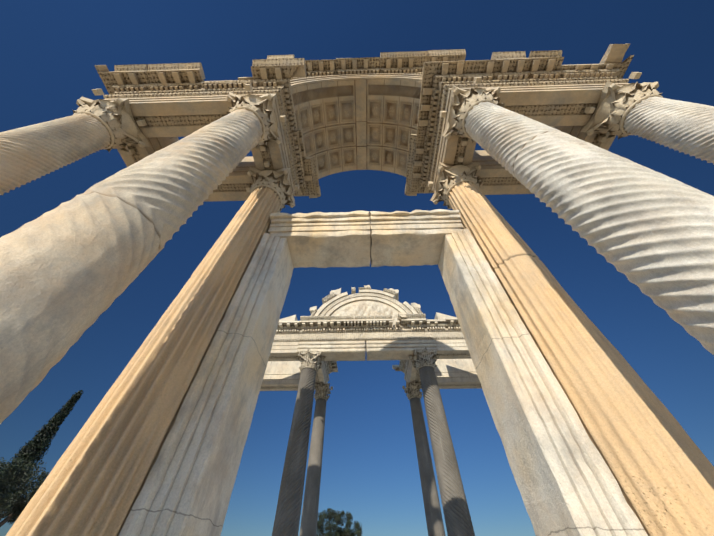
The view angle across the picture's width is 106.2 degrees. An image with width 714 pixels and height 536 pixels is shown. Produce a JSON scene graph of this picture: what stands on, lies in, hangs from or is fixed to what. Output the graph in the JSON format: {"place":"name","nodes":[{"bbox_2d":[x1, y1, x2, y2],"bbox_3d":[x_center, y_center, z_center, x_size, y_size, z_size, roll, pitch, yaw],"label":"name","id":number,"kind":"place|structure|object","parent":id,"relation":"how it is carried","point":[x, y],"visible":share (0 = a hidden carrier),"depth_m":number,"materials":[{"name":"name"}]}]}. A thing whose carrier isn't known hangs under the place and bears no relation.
{"place":"outdoors","nodes":[
{"label":"outdoors","id":0,"kind":"place"},
{"bbox_2d":[0,0,713,535],"label":"sky","id":1,"kind":"structure","parent":0,"point":[50,50],"materials":[{"name":"blue"}]},
{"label":"stone paving","id":2,"kind":"structure","parent":0,"visible":0},
{"bbox_2d":[0,89,149,194],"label":"column","id":3,"kind":"structure","parent":2,"relation":"on","point":[30,153],"depth_m":4.57,"materials":[{"name":"white stone"}]},
{"bbox_2d":[94,58,320,201],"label":"entablature","id":4,"kind":"structure","parent":3,"relation":"on","point":[170,103],"depth_m":6.23,"materials":[{"name":"white stone"}]},
{"bbox_2d":[290,74,421,178],"bbox_3d":[0.142,-4.213,8.274,5.200,2.550,2.750,-1,-50,1],"label":"vault","id":5,"kind":"object","parent":4,"relation":"on","point":[348,122],"visible":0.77,"depth_m":8.25,"materials":[{"name":"white stone"}]},
{"bbox_2d":[267,49,465,79],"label":"cornice","id":6,"kind":"structure","parent":5,"relation":"attached to","point":[410,62],"depth_m":8.10,"materials":[{"name":"white stone"}]},
{"bbox_2d":[0,84,285,423],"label":"column","id":7,"kind":"structure","parent":2,"relation":"on","point":[73,269],"depth_m":1.95,"materials":[{"name":"white stone"}]},
{"bbox_2d":[6,161,298,535],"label":"column","id":8,"kind":"structure","parent":2,"relation":"on","point":[94,482],"depth_m":2.47,"materials":[{"name":"white stone"}]},
{"bbox_2d":[272,349,324,535],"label":"column","id":9,"kind":"structure","parent":2,"relation":"on","point":[288,513],"depth_m":8.49,"materials":[{"name":"white stone"}]},
{"bbox_2d":[299,382,332,535],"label":"column","id":10,"kind":"structure","parent":2,"relation":"on","point":[309,519],"depth_m":10.48,"materials":[{"name":"white stone"}]},
{"bbox_2d":[118,209,647,535],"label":"door frame","id":11,"kind":"structure","parent":2,"relation":"on","point":[566,482],"depth_m":2.94,"materials":[{"name":"white stone"}]},
{"bbox_2d":[402,381,445,535],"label":"column","id":12,"kind":"structure","parent":2,"relation":"on","point":[432,508],"depth_m":10.41,"materials":[{"name":"white stone"}]},
{"bbox_2d":[409,347,474,535],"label":"column","id":13,"kind":"structure","parent":2,"relation":"on","point":[457,518],"depth_m":8.41,"materials":[{"name":"white stone"}]},
{"bbox_2d":[392,312,481,388],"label":"entablature","id":14,"kind":"structure","parent":13,"relation":"on","point":[455,368],"depth_m":11.80,"materials":[{"name":"white stone"}]},
{"bbox_2d":[428,156,713,535],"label":"column","id":15,"kind":"structure","parent":2,"relation":"on","point":[659,464],"depth_m":2.45,"materials":[{"name":"white stone"}]},
{"bbox_2d":[405,44,633,195],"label":"entablature","id":16,"kind":"structure","parent":15,"relation":"on","point":[548,88],"depth_m":6.11,"materials":[{"name":"white stone"}]},
{"bbox_2d":[440,77,713,354],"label":"column","id":17,"kind":"structure","parent":2,"relation":"on","point":[649,232],"depth_m":2.18,"materials":[{"name":"white stone"}]},
{"bbox_2d":[580,72,713,164],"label":"column","id":18,"kind":"structure","parent":2,"relation":"on","point":[646,110],"depth_m":4.72,"materials":[{"name":"white stone"}]},
{"bbox_3d":[-5.752,6.454,8.357,1.250,8.048,1.250,-1,-50,1],"label":"column","id":19,"kind":"object","parent":2,"relation":"on","visible":0},
{"bbox_2d":[260,316,337,390],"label":"entablature","id":20,"kind":"structure","parent":19,"relation":"on","point":[282,372],"depth_m":11.90,"materials":[{"name":"white stone"}]},
{"bbox_2d":[279,285,456,361],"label":"pediment","id":21,"kind":"structure","parent":20,"relation":"on","point":[364,322],"depth_m":11.72,"materials":[{"name":"white stone"}]},
{"label":"ground","id":22,"kind":"structure","parent":0,"visible":0},
{"bbox_2d":[0,457,48,526],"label":"olive tree","id":23,"kind":"object","parent":22,"relation":"on","point":[14,505],"visible":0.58,"depth_m":14.22,"materials":[{"name":"green plant"}]},
{"bbox_2d":[0,390,83,520],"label":"cypress tree","id":24,"kind":"object","parent":22,"relation":"on","point":[33,451],"visible":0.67,"depth_m":29.95,"materials":[{"name":"green plant"}]},
{"bbox_2d":[316,508,362,535],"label":"olive tree","id":25,"kind":"object","parent":22,"relation":"on","point":[332,526],"visible":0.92,"depth_m":25.22,"materials":[{"name":"green plant"}]}
]}

